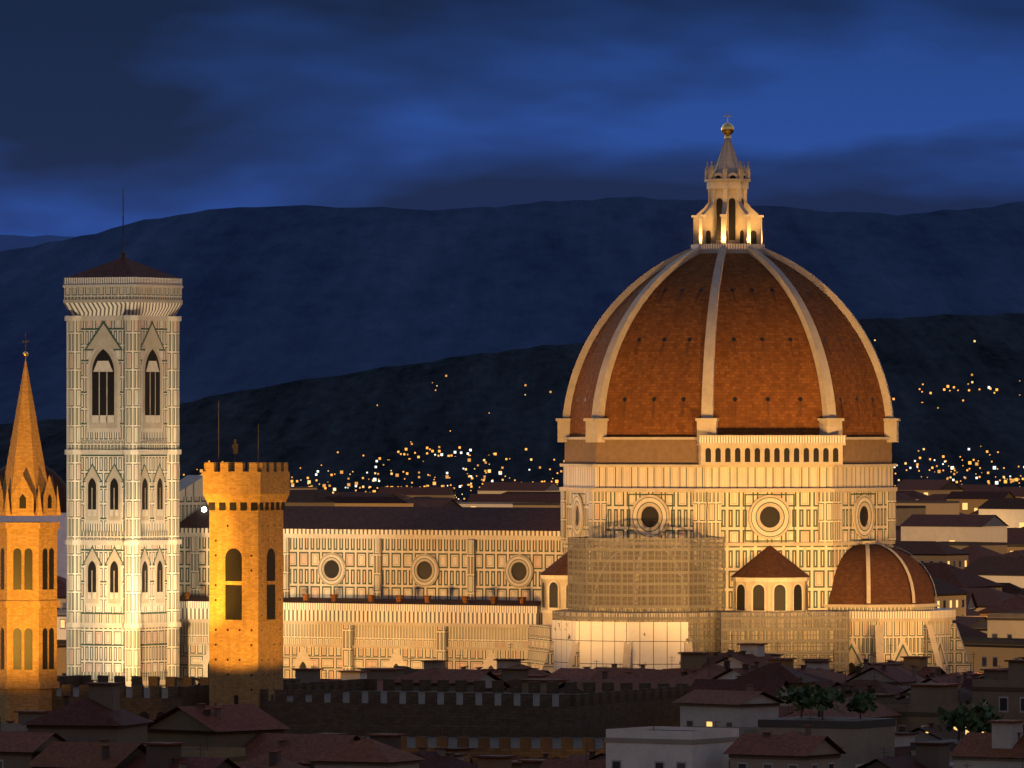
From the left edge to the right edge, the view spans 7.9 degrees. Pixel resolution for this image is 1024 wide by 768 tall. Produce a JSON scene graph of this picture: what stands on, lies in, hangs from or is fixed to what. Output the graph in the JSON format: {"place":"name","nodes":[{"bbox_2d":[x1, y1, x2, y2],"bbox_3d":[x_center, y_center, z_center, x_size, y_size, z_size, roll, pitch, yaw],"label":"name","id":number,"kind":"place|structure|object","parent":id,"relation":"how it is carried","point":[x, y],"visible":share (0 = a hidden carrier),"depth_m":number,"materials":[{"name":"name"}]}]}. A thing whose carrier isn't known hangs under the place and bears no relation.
{"place":"outdoors","nodes":[
{"label":"outdoors","id":0,"kind":"place"},
{"bbox_2d":[0,235,73,250],"bbox_3d":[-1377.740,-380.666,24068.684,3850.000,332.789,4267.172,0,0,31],"label":"hill","id":1,"kind":"structure","parent":0,"point":[8,242],"depth_m":25656.10,"materials":[{"name":"blue"}]},
{"bbox_2d":[180,475,562,680],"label":"cathedral nave","id":2,"kind":"structure","parent":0,"point":[374,586],"depth_m":1363.14,"materials":[{"name":"beige stone"}]},
{"bbox_2d":[0,196,1023,423],"bbox_3d":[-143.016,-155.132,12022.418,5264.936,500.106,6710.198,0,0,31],"label":"hill","id":3,"kind":"structure","parent":0,"point":[274,295],"depth_m":12936.68,"materials":[{"name":"blue"}]},
{"bbox_2d":[0,313,1023,501],"bbox_3d":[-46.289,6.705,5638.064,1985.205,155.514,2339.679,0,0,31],"label":"hill","id":4,"kind":"structure","parent":0,"point":[309,427],"depth_m":5696.15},
{"bbox_2d":[183,340,1023,551],"bbox_3d":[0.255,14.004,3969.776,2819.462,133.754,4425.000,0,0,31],"label":"lights","id":5,"kind":"object","parent":4,"relation":"on","point":[964,506],"visible":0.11,"depth_m":4395.00},
{"bbox_2d":[0,0,1023,236],"label":"sky","id":6,"kind":"structure","parent":0,"point":[892,107],"materials":[{"name":"blue"}]},
{"bbox_2d":[552,536,739,671],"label":"scaffolding","id":7,"kind":"object","parent":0,"point":[656,645],"visible":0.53,"depth_m":1306.11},
{"label":"ground","id":8,"kind":"structure","parent":0,"visible":0},
{"bbox_2d":[0,333,60,722],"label":"badia","id":9,"kind":"structure","parent":8,"relation":"on","point":[29,603],"depth_m":1006.54,"materials":[{"name":"stone"}]},
{"bbox_2d":[0,466,65,577],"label":"medici dome","id":10,"kind":"structure","parent":8,"relation":"on","point":[59,483],"depth_m":1752.23,"materials":[{"name":"paint"}]},
{"bbox_2d":[52,401,690,764],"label":"crenellated palace","id":11,"kind":"structure","parent":8,"relation":"on","point":[246,508],"depth_m":998.75,"materials":[{"name":"stone"}]},
{"bbox_2d":[0,643,1023,767],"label":"houses","id":12,"kind":"structure","parent":8,"relation":"on","point":[728,700],"depth_m":880.14,"materials":[{"name":"paint"}]},
{"bbox_2d":[57,479,1023,674],"bbox_3d":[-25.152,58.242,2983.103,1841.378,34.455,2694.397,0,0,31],"label":"city","id":13,"kind":"object","parent":8,"relation":"on","point":[975,568],"visible":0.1,"depth_m":2370.96,"materials":[{"name":"paint"}]},
{"bbox_2d":[758,677,1003,767],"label":"trees","id":14,"kind":"object","parent":8,"relation":"on","point":[864,740],"visible":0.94,"depth_m":901.49,"materials":[{"name":"bark"},{"name":"leaves"}]},
{"label":"piazza","id":15,"kind":"object","parent":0,"visible":0},
{"bbox_2d":[63,189,182,687],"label":"campanile","id":16,"kind":"structure","parent":15,"relation":"on","point":[122,454],"depth_m":1366.68,"materials":[{"name":"stone"}]},
{"bbox_2d":[528,544,585,669],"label":"small exedra","id":17,"kind":"object","parent":15,"relation":"on","point":[554,586],"visible":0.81,"depth_m":1332.31,"materials":[{"name":"stone"}]},
{"bbox_2d":[542,607,736,672],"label":"apse","id":18,"kind":"structure","parent":15,"relation":"on","point":[573,662],"depth_m":1306.92,"materials":[{"name":"stone"}]},
{"bbox_2d":[580,542,710,604],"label":"small dome","id":19,"kind":"structure","parent":18,"relation":"on","point":[651,566],"depth_m":1310.27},
{"bbox_2d":[559,435,896,610],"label":"dome drum","id":20,"kind":"object","parent":15,"relation":"on","point":[814,507],"visible":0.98,"depth_m":1318.22,"materials":[{"name":"beige stone"}]},
{"bbox_2d":[570,253,884,436],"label":"dome","id":21,"kind":"structure","parent":20,"relation":"on","point":[766,381],"depth_m":1323.90,"materials":[{"name":"orange tile"}]},
{"bbox_2d":[556,247,899,442],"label":"dome ribs","id":22,"kind":"object","parent":21,"relation":"on","point":[830,423],"visible":0.63,"depth_m":1328.17,"materials":[{"name":"white stone"}]},
{"bbox_2d":[691,111,764,253],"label":"dome lantern","id":23,"kind":"object","parent":21,"relation":"on","point":[728,217],"visible":1,"depth_m":1340.86,"materials":[{"name":"white stone"}]},
{"bbox_2d":[708,610,848,674],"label":"scaffolding","id":24,"kind":"object","parent":15,"relation":"on","point":[840,640],"visible":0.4,"depth_m":1307.20,"materials":[{"name":"brown metal"}]},
{"bbox_2d":[726,546,832,668],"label":"small exedra","id":25,"kind":"object","parent":15,"relation":"on","point":[769,579],"visible":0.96,"depth_m":1310.55,"materials":[{"name":"stone"}]},
{"bbox_2d":[808,603,972,673],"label":"apse","id":26,"kind":"structure","parent":15,"relation":"on","point":[891,632],"depth_m":1315.15,"materials":[{"name":"stone"}]},
{"bbox_2d":[828,541,936,604],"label":"small dome","id":27,"kind":"structure","parent":26,"relation":"on","point":[870,573],"depth_m":1319.26,"materials":[{"name":"orange tile"}]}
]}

